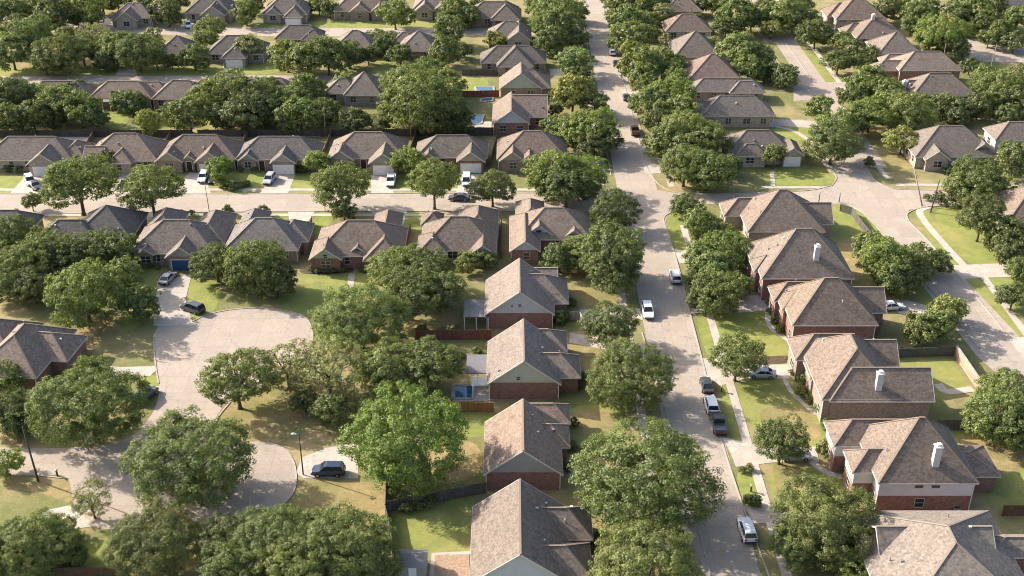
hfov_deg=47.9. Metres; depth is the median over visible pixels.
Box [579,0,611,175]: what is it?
kerb
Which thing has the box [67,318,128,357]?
dry grass
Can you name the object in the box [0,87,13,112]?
oak tree
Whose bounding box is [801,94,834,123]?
oak tree
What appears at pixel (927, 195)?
shrub
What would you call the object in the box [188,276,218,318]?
lawn
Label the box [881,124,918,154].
oak tree
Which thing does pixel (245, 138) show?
wooden fence
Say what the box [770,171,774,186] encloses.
path
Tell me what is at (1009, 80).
oak tree
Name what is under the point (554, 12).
oak tree
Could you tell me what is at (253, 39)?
oak tree
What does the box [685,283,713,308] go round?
oak tree
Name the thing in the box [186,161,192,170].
door
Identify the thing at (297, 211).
kerb
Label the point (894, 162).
dry grass
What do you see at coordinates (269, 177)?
parked suv
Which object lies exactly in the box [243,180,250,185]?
shrub
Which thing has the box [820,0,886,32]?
brick house
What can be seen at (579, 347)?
dry grass
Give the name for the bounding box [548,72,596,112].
oak tree
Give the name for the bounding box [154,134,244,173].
brick house
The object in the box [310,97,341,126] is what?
oak tree
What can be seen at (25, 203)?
oak tree
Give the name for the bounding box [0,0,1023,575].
ground
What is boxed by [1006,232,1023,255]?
oak tree
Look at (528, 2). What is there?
oak tree
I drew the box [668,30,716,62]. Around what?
brick house
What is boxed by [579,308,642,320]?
driveway
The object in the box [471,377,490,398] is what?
pergola
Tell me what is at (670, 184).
pavement
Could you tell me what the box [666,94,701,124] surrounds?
oak tree
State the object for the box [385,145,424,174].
oak tree
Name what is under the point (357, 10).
brick house
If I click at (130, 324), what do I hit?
lawn
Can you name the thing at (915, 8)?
oak tree
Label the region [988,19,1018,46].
oak tree
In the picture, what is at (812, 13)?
oak tree
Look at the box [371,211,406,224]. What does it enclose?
driveway
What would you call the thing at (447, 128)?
oak tree
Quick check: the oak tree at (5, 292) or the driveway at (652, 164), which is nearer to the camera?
the oak tree at (5, 292)
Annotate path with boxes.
[347,274,354,287]
[429,551,469,575]
[765,307,786,340]
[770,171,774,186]
[773,125,811,141]
[782,377,815,414]
[809,461,842,478]
[875,160,890,178]
[916,205,976,275]
[934,383,974,393]
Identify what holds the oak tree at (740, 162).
on the ground at (312, 436)
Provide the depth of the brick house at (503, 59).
319.75 m
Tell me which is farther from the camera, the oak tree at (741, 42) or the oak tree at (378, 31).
the oak tree at (378, 31)
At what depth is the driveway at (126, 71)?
320.54 m
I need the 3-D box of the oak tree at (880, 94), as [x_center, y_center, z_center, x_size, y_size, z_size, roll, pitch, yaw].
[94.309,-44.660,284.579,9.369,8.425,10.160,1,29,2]
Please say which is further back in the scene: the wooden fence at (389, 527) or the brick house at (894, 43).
the brick house at (894, 43)
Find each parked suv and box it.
[23,172,34,185]
[132,385,158,401]
[179,300,205,314]
[184,20,191,27]
[197,169,209,182]
[263,171,275,184]
[311,461,345,477]
[609,48,615,55]
[641,300,653,318]
[669,269,681,283]
[703,395,719,414]
[737,517,757,542]
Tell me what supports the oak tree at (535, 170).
on the ground at (312, 436)
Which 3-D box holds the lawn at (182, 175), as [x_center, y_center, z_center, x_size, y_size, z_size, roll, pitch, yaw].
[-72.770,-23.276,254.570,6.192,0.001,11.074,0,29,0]
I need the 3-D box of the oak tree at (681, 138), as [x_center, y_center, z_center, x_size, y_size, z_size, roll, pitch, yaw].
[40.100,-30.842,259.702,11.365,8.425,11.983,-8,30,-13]
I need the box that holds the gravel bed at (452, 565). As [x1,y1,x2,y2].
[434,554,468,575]
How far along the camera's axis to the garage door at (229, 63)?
323.68 m
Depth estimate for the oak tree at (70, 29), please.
335.33 m
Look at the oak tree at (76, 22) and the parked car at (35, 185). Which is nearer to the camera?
the parked car at (35, 185)
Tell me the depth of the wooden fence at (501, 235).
227.85 m
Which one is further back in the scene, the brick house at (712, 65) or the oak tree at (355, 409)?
the brick house at (712, 65)
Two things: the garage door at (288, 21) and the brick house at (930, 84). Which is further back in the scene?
the garage door at (288, 21)
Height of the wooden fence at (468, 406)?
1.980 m
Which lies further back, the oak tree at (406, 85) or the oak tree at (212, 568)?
the oak tree at (406, 85)
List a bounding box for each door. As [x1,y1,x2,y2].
[32,167,47,175]
[170,259,194,270]
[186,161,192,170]
[199,164,210,173]
[225,60,242,67]
[258,161,265,170]
[273,165,293,173]
[285,19,300,25]
[360,159,366,168]
[373,165,393,174]
[408,568,416,575]
[460,163,480,172]
[783,157,800,166]
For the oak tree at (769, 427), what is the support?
on the dry grass at (784, 471)
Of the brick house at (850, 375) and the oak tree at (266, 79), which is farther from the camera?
the oak tree at (266, 79)
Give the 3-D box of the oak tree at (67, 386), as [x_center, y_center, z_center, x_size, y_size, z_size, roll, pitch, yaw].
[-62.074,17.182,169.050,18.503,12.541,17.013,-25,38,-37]
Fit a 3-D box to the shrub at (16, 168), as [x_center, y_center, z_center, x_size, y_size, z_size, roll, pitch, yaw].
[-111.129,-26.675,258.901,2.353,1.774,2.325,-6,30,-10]
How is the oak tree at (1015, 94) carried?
on the ground at (312, 436)
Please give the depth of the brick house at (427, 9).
364.86 m
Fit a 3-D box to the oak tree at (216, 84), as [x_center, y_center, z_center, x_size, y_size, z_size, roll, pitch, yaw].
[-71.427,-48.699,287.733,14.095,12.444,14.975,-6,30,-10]
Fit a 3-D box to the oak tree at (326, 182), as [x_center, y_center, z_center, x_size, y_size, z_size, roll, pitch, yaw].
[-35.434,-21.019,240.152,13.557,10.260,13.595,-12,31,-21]
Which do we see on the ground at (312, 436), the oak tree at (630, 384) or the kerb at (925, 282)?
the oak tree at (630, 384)
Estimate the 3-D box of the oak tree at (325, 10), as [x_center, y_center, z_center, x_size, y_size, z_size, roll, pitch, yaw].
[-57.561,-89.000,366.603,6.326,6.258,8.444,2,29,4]
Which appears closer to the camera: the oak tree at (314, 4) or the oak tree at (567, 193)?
the oak tree at (567, 193)
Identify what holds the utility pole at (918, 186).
on the ground at (312, 436)
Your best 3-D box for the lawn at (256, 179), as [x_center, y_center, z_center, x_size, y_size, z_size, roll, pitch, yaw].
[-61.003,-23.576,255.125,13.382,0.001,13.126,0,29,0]
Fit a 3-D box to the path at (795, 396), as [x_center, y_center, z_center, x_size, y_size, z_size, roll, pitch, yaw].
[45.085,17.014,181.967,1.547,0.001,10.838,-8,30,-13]
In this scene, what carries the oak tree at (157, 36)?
on the ground at (312, 436)
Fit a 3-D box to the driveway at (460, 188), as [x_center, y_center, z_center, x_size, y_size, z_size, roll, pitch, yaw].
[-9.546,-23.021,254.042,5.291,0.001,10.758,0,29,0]
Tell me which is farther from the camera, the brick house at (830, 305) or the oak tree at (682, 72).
the oak tree at (682, 72)
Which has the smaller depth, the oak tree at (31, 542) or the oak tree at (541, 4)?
the oak tree at (31, 542)
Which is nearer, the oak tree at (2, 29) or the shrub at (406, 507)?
the shrub at (406, 507)
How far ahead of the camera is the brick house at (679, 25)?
345.95 m
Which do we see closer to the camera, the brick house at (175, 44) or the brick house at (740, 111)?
the brick house at (740, 111)
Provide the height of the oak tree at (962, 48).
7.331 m
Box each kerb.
[0,187,611,193]
[0,474,64,478]
[42,210,616,217]
[153,339,158,382]
[192,307,312,333]
[212,401,230,444]
[277,447,296,509]
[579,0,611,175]
[602,4,831,193]
[641,332,710,574]
[663,211,769,575]
[779,35,811,79]
[852,206,978,347]
[860,163,932,189]
[906,205,1011,339]
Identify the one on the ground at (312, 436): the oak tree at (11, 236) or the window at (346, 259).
the oak tree at (11, 236)
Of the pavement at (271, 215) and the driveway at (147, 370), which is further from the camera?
the pavement at (271, 215)
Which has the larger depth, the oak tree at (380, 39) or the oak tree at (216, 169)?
the oak tree at (380, 39)
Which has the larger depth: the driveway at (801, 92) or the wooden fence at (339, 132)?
the driveway at (801, 92)
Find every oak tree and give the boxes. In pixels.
[0,0,24,24]
[0,13,56,48]
[0,24,8,34]
[0,31,38,71]
[0,76,37,105]
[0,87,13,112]
[0,101,30,130]
[0,213,36,245]
[0,239,18,263]
[0,239,59,286]
[0,262,34,303]
[0,358,27,391]
[0,387,36,428]
[0,407,40,441]
[0,447,25,479]
[0,506,78,575]
[0,540,22,575]
[2,12,29,28]
[3,266,57,307]
[10,98,51,133]
[15,224,69,268]
[16,82,52,105]
[17,0,45,15]
[21,192,41,210]
[24,354,151,450]
[26,31,89,75]
[32,0,72,32]
[32,50,62,75]
[32,101,70,129]
[32,526,90,575]
[35,83,87,123]
[36,233,88,273]
[37,152,121,215]
[42,257,125,329]
[50,513,76,531]
[51,89,102,127]
[53,26,85,46]
[60,37,101,65]
[65,0,106,27]
[66,225,122,267]
[67,10,82,27]
[67,78,85,89]
[69,477,112,518]
[74,21,114,46]
[81,109,111,129]
[86,0,119,14]
[91,50,119,71]
[92,150,116,168]
[92,231,139,268]
[93,30,133,64]
[99,496,204,575]
[100,254,144,293]
[102,0,132,9]
[109,88,151,117]
[109,90,129,110]
[110,283,162,321]
[111,32,167,70]
[112,164,187,214]
[117,404,257,511]
[122,0,155,8]
[133,109,163,134]
[139,27,165,42]
[143,49,168,69]
[146,0,184,26]
[156,99,183,118]
[160,0,190,9]
[163,53,179,68]
[167,95,211,132]
[174,41,211,70]
[181,82,226,112]
[188,241,241,282]
[190,13,227,37]
[191,511,262,573]
[192,29,218,47]
[194,346,278,409]
[194,537,267,575]
[196,66,249,107]
[202,99,236,128]
[203,155,232,180]
[217,91,266,129]
[221,239,287,295]
[223,76,280,105]
[223,502,313,575]
[228,32,265,55]
[229,0,261,24]
[240,90,279,124]
[242,0,267,12]
[250,528,348,575]
[251,257,298,297]
[252,76,279,92]
[254,337,315,393]
[266,38,303,72]
[269,109,300,133]
[272,95,323,131]
[274,83,314,113]
[281,40,326,72]
[284,333,368,398]
[285,499,396,575]
[287,389,320,412]
[289,72,331,102]
[301,150,332,173]
[303,34,352,74]
[307,159,371,208]
[307,282,414,355]
[307,390,352,427]
[308,0,330,14]
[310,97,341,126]
[320,0,338,17]
[327,197,358,220]
[328,71,350,82]
[334,38,368,68]
[335,379,471,500]
[338,106,370,132]
[345,532,405,575]
[350,397,389,424]
[353,44,377,65]
[353,335,426,397]
[364,245,423,291]
[365,28,385,35]
[367,111,387,130]
[372,33,399,54]
[374,0,417,29]
[374,97,412,128]
[375,264,443,322]
[376,68,462,133]
[378,61,440,102]
[383,30,400,46]
[383,44,416,64]
[384,241,453,293]
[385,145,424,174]
[389,334,466,391]
[406,157,462,209]
[413,56,449,84]
[415,84,468,133]
[415,270,467,312]
[427,33,461,65]
[430,13,463,40]
[433,65,468,95]
[436,0,472,18]
[437,5,465,25]
[445,104,475,132]
[450,40,473,59]
[453,249,482,273]
[460,5,482,28]
[464,168,516,206]
[468,0,483,5]
[473,248,498,267]
[482,30,507,45]
[520,148,583,196]
[522,0,558,14]
[526,10,560,30]
[530,0,585,32]
[531,6,587,45]
[532,24,569,58]
[533,159,600,207]
[538,113,568,133]
[539,241,577,274]
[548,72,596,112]
[548,104,563,117]
[550,114,592,147]
[553,45,597,74]
[554,152,609,191]
[558,233,600,272]
[562,105,623,147]
[563,27,592,45]
[566,65,591,84]
[567,416,727,545]
[568,1,590,19]
[575,89,609,112]
[576,131,608,157]
[576,218,647,286]
[576,299,640,349]
[583,247,643,294]
[584,518,706,575]
[585,337,678,413]
[589,121,624,155]
[589,185,643,226]
[599,0,633,13]
[602,4,641,34]
[607,19,655,52]
[614,43,659,79]
[617,0,652,13]
[619,38,642,57]
[626,61,660,91]
[627,83,674,117]
[632,9,656,30]
[638,23,661,38]
[638,44,689,79]
[640,98,679,131]
[640,126,677,157]
[642,0,669,7]
[645,3,675,26]
[647,74,696,112]
[658,33,672,45]
[658,144,710,186]
[659,109,711,149]
[661,66,688,91]
[661,133,715,161]
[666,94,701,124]
[669,191,706,217]
[679,148,738,190]
[681,206,719,241]
[681,239,716,273]
[683,265,711,285]
[684,119,734,159]
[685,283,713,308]
[689,11,703,17]
[691,249,738,280]
[691,268,744,318]
[693,0,711,11]
[701,228,753,269]
[705,0,724,14]
[706,330,769,381]
[707,35,725,50]
[710,15,741,38]
[713,0,762,30]
[713,30,763,63]
[714,221,738,240]
[721,153,743,174]
[724,270,753,296]
[730,53,766,80]
[736,42,776,70]
[737,6,770,32]
[752,412,811,464]
[753,0,776,8]
[759,19,785,38]
[759,61,784,82]
[761,0,806,33]
[761,142,788,168]
[766,516,821,573]
[767,471,882,571]
[770,62,799,87]
[792,8,820,25]
[794,0,816,15]
[794,18,837,48]
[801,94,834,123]
[801,119,866,164]
[815,107,862,135]
[815,514,865,575]
[818,49,855,73]
[827,30,854,49]
[833,82,871,110]
[835,551,869,575]
[842,63,893,97]
[842,108,873,132]
[843,36,865,58]
[845,95,900,132]
[851,53,871,70]
[851,230,893,258]
[854,234,916,275]
[858,43,882,63]
[866,76,904,102]
[871,260,921,300]
[872,0,904,19]
[873,89,911,117]
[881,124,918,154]
[881,248,935,289]
[886,91,939,132]
[891,0,905,11]
[895,241,946,272]
[900,0,949,25]
[900,15,920,35]
[900,308,945,347]
[913,12,973,52]
[913,34,941,50]
[918,307,961,340]
[919,247,954,273]
[926,292,970,322]
[929,92,964,120]
[930,191,947,203]
[937,34,972,58]
[939,152,1002,204]
[942,1,976,21]
[942,97,976,124]
[944,52,958,64]
[944,184,972,208]
[945,0,967,7]
[953,189,1010,241]
[956,0,994,20]
[956,22,977,35]
[958,56,978,74]
[959,91,994,119]
[959,384,1023,446]
[965,69,1023,110]
[969,9,1001,33]
[969,63,998,87]
[973,170,1020,192]
[973,366,1023,406]
[976,30,1001,48]
[979,0,1008,12]
[979,214,1023,251]
[987,393,1023,450]
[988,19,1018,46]
[991,102,1023,122]
[992,240,1023,265]
[992,279,1023,309]
[994,83,1023,113]
[994,139,1023,177]
[999,29,1023,52]
[1000,4,1023,26]
[1003,62,1023,83]
[1003,255,1023,282]
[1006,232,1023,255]
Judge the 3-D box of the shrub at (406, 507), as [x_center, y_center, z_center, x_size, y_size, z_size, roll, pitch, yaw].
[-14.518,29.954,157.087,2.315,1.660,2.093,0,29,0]
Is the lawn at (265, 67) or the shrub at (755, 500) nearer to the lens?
the shrub at (755, 500)
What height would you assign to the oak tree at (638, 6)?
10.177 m
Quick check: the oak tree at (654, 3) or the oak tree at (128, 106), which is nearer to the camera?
the oak tree at (128, 106)
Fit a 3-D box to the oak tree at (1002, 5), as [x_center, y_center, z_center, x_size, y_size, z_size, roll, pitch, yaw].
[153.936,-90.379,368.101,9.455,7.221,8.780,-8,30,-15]
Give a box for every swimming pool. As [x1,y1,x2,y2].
[452,384,475,399]
[471,114,484,123]
[474,86,494,90]
[479,97,493,102]
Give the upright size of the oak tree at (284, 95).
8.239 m
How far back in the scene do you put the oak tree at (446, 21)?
336.54 m
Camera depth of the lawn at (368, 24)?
361.52 m
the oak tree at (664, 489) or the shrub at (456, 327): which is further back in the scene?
the shrub at (456, 327)
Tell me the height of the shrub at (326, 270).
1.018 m
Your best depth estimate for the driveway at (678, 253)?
223.81 m
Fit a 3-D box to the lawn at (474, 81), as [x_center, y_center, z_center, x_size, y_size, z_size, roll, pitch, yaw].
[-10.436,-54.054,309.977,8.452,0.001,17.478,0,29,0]
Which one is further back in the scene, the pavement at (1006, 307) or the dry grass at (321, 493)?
the pavement at (1006, 307)
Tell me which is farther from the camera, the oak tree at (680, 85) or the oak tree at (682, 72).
the oak tree at (682, 72)
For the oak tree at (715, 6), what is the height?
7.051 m
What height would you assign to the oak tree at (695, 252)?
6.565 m
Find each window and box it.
[8,161,14,166]
[116,164,122,170]
[140,256,150,262]
[153,255,160,261]
[158,100,163,105]
[165,163,173,168]
[212,55,218,59]
[244,162,251,167]
[270,16,275,20]
[321,261,330,267]
[329,95,336,99]
[344,257,349,263]
[350,97,355,102]
[422,13,427,17]
[447,251,456,258]
[500,126,505,131]
[510,162,516,168]
[517,126,522,131]
[524,253,528,259]
[725,118,731,123]
[743,118,750,123]
[746,157,754,163]
[760,118,766,123]
[790,357,793,368]
[845,474,849,489]
[913,498,924,507]
[933,161,941,167]
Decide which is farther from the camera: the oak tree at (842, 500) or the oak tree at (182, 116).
the oak tree at (182, 116)
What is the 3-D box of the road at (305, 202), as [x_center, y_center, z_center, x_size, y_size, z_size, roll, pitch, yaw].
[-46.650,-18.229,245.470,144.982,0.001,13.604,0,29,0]
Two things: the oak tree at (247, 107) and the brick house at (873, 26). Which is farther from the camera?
the brick house at (873, 26)
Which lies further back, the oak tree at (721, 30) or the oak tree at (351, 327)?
the oak tree at (721, 30)
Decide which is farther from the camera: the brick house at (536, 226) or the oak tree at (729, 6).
the oak tree at (729, 6)
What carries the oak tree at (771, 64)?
on the ground at (312, 436)
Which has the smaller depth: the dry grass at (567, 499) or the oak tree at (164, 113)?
the dry grass at (567, 499)
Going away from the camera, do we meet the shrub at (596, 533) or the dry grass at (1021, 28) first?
the shrub at (596, 533)
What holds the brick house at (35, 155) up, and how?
on the ground at (312, 436)
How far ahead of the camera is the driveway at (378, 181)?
254.09 m
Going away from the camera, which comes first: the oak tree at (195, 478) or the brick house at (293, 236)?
the oak tree at (195, 478)
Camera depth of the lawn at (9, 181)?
255.13 m
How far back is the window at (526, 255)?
220.19 m
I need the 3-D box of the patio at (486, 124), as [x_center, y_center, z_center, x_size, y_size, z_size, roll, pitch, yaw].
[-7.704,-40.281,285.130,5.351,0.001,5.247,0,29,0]
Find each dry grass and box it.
[0,475,72,502]
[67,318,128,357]
[101,9,117,20]
[216,395,300,443]
[291,479,392,520]
[346,288,422,358]
[384,440,481,487]
[405,123,465,128]
[561,493,638,550]
[567,331,600,350]
[568,346,601,373]
[569,274,618,307]
[569,409,613,435]
[760,406,820,442]
[773,462,804,503]
[837,243,863,281]
[861,130,897,144]
[870,153,912,171]
[958,433,1023,474]
[972,25,1023,36]
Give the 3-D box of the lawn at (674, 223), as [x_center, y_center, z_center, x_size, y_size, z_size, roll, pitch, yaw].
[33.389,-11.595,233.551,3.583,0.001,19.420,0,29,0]
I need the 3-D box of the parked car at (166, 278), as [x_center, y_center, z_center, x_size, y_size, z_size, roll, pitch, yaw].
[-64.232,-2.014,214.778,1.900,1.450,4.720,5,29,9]
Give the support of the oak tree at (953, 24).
on the ground at (312, 436)
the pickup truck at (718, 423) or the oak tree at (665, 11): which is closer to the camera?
the pickup truck at (718, 423)
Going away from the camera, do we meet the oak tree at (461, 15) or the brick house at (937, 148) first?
the brick house at (937, 148)
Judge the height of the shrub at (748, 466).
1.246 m
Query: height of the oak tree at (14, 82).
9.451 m
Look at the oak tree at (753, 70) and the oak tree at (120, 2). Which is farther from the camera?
the oak tree at (120, 2)
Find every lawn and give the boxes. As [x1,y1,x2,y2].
[0,66,223,75]
[0,176,23,192]
[69,537,127,567]
[89,111,129,127]
[121,267,158,334]
[140,375,157,386]
[152,115,239,127]
[170,173,187,184]
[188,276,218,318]
[212,170,265,192]
[236,213,288,222]
[237,19,449,27]
[240,61,281,74]
[281,273,349,316]
[289,175,370,192]
[309,212,334,249]
[329,111,370,128]
[346,270,385,293]
[371,61,397,74]
[390,491,475,561]
[393,174,460,192]
[403,211,427,233]
[459,77,488,97]
[459,412,493,436]
[569,405,625,442]
[667,212,686,250]
[698,314,717,358]
[715,311,788,364]
[719,384,749,440]
[737,469,758,506]
[739,378,825,446]
[763,167,835,185]
[769,467,852,514]
[775,126,813,140]
[803,50,843,81]
[832,206,882,239]
[899,356,966,397]
[913,283,935,305]
[914,209,958,264]
[935,207,1023,263]
[950,430,1023,518]
[966,278,1023,336]
[986,277,1023,324]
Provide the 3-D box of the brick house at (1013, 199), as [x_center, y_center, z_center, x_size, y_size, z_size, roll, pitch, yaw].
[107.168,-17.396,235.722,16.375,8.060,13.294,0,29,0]
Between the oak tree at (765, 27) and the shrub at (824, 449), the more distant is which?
the oak tree at (765, 27)
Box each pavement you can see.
[0,188,600,190]
[45,214,458,215]
[576,25,607,184]
[607,226,671,572]
[614,0,674,186]
[680,225,791,575]
[761,186,825,187]
[776,0,841,82]
[896,184,1023,185]
[978,274,1023,334]
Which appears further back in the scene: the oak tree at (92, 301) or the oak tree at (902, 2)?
the oak tree at (902, 2)
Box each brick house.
[0,135,95,175]
[0,209,44,242]
[0,318,87,390]
[29,80,97,105]
[36,205,148,254]
[83,133,168,173]
[89,80,165,111]
[110,2,159,28]
[131,207,238,270]
[151,79,227,108]
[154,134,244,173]
[160,35,198,59]
[184,0,236,23]
[208,35,269,67]
[224,208,314,262]
[235,135,324,173]
[261,0,311,25]
[273,77,316,98]
[274,25,325,47]
[308,209,408,272]
[325,71,385,105]
[327,131,408,174]
[333,0,390,20]
[337,30,374,54]
[393,30,435,60]
[413,0,453,19]
[415,135,488,172]
[416,205,498,266]
[463,258,568,329]
[466,318,581,398]
[468,0,521,26]
[469,478,593,575]
[480,45,546,75]
[483,398,570,489]
[488,20,531,47]
[492,91,547,134]
[496,130,567,171]
[499,62,550,97]
[509,198,591,263]
[661,13,711,39]
[667,0,702,17]
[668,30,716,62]
[683,53,740,88]
[688,77,765,101]
[695,95,775,126]
[719,189,833,240]
[721,129,804,166]
[745,228,854,300]
[767,277,886,338]
[786,333,934,423]
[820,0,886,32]
[823,416,1001,509]
[838,13,905,48]
[845,510,1023,575]
[865,32,918,61]
[870,51,962,83]
[899,125,997,170]
[900,73,975,112]
[983,121,1023,152]
[986,187,1023,233]
[996,0,1023,14]
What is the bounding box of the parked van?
[462,171,470,185]
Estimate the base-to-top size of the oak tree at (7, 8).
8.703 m
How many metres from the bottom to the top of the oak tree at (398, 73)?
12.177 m
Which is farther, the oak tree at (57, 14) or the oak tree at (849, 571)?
the oak tree at (57, 14)
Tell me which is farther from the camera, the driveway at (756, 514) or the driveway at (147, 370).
the driveway at (147, 370)
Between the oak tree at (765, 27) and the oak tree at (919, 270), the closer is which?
the oak tree at (919, 270)
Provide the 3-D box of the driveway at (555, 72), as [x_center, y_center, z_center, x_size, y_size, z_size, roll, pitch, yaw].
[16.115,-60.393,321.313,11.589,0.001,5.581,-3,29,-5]
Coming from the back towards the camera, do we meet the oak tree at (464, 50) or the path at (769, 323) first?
the oak tree at (464, 50)
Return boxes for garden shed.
[397,549,428,575]
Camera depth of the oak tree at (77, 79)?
296.42 m
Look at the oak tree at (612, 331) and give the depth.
191.02 m
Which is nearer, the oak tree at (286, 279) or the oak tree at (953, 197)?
the oak tree at (286, 279)
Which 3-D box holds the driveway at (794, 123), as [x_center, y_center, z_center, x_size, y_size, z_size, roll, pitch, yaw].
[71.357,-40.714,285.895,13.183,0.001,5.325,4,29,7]
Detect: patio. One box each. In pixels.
[61,137,88,140]
[451,383,492,400]
[471,121,491,126]
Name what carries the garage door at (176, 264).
in the brick house at (172, 238)
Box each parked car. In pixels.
[29,180,41,190]
[158,271,176,284]
[208,176,217,182]
[448,192,469,201]
[613,60,619,66]
[622,93,630,100]
[699,376,713,393]
[748,367,776,379]
[778,449,812,461]
[886,300,905,310]
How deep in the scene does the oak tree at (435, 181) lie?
237.49 m
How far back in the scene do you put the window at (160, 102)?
294.14 m
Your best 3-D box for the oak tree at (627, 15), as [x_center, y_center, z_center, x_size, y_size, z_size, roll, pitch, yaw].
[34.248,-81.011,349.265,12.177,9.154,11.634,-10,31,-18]
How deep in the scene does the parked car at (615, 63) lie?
324.77 m
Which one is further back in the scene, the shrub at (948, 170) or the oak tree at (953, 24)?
the oak tree at (953, 24)
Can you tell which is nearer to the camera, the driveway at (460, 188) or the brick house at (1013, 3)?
the driveway at (460, 188)
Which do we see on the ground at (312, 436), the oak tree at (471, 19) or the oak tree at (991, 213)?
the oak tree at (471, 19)
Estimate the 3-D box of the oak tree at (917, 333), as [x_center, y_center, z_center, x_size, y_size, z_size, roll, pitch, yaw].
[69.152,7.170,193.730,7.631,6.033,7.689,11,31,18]
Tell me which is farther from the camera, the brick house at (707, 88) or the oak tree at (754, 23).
the oak tree at (754, 23)
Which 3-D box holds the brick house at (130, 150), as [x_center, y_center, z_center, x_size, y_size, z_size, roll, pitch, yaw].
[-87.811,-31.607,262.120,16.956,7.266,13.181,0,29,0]
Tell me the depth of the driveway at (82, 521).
156.67 m
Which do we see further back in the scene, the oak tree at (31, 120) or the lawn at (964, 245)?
the oak tree at (31, 120)
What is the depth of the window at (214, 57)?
327.01 m
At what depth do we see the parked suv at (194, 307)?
204.06 m
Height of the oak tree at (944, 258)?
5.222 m
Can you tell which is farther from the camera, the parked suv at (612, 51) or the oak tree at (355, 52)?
the parked suv at (612, 51)
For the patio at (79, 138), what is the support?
on the ground at (312, 436)
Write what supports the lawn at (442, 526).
on the ground at (312, 436)
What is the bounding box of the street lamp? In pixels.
[291,433,303,474]
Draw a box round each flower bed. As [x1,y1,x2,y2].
[300,268,353,273]
[755,355,786,364]
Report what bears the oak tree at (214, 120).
on the ground at (312, 436)
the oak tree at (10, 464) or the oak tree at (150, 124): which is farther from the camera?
the oak tree at (150, 124)
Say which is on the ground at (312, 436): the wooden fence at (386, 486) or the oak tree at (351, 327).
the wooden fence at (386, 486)
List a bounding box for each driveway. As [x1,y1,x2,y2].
[11,171,43,192]
[43,505,95,527]
[65,14,111,31]
[101,365,154,376]
[114,174,133,192]
[116,69,136,74]
[146,212,152,223]
[154,274,192,325]
[174,173,210,192]
[223,64,237,74]
[260,174,294,192]
[288,212,313,220]
[297,444,357,477]
[371,175,392,192]
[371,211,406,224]
[456,174,480,193]
[549,69,590,74]
[568,151,604,162]
[570,333,647,356]
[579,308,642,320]
[621,89,679,95]
[641,157,717,173]
[674,250,744,262]
[691,295,768,312]
[703,358,789,385]
[722,437,818,466]
[744,506,786,522]
[773,119,819,127]
[794,82,845,100]
[886,299,928,313]
[954,263,1023,278]
[1006,337,1023,358]
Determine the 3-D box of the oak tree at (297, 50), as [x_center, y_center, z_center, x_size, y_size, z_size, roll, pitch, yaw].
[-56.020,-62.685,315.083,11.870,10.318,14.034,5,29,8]
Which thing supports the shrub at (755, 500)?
on the lawn at (745, 479)
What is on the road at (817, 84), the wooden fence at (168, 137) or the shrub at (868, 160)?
the shrub at (868, 160)
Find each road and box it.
[0,190,617,213]
[0,308,313,528]
[1,75,400,82]
[2,19,560,35]
[184,441,297,529]
[581,0,760,575]
[658,157,1023,391]
[750,0,887,167]
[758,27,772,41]
[948,39,1023,61]
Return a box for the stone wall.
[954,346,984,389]
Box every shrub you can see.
[1,165,11,171]
[12,165,22,172]
[214,180,229,187]
[221,204,234,212]
[222,182,237,190]
[234,181,246,188]
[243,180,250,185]
[258,204,270,210]
[296,165,307,171]
[321,268,329,273]
[330,268,338,272]
[397,501,413,512]
[410,500,422,510]
[415,324,428,329]
[422,494,438,508]
[442,395,454,407]
[452,325,462,329]
[456,352,466,358]
[471,346,482,353]
[553,309,567,323]
[563,461,572,472]
[568,440,581,450]
[569,298,576,305]
[571,415,580,426]
[578,371,588,379]
[578,381,585,388]
[590,531,603,546]
[738,466,746,471]
[743,493,752,503]
[744,462,754,471]
[746,494,762,506]
[765,307,771,313]
[770,315,778,322]
[774,327,783,333]
[793,384,806,394]
[796,372,805,384]
[804,391,812,402]
[815,439,827,454]
[819,418,830,431]
[862,155,875,166]
[922,193,931,199]
[940,165,952,174]
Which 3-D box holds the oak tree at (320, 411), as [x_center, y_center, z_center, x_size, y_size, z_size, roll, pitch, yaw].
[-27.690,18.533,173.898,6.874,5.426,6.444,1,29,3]
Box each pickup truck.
[386,173,396,186]
[630,125,639,135]
[709,411,727,434]
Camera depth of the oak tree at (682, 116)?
263.71 m
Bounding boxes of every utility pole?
[22,426,38,481]
[913,164,922,205]
[930,179,939,212]
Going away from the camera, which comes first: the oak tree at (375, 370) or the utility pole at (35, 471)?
the utility pole at (35, 471)
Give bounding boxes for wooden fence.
[0,130,191,136]
[3,567,125,575]
[86,129,93,141]
[165,130,171,140]
[197,128,492,136]
[242,129,247,141]
[323,131,331,157]
[385,464,387,514]
[385,505,396,562]
[387,482,485,511]
[406,224,410,245]
[407,129,416,156]
[416,329,491,339]
[450,401,493,411]
[462,69,497,75]
[462,90,498,96]
[474,127,493,133]
[490,129,498,166]
[501,219,501,251]
[569,311,585,328]
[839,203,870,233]
[898,347,955,357]
[937,419,978,429]
[1001,504,1023,515]

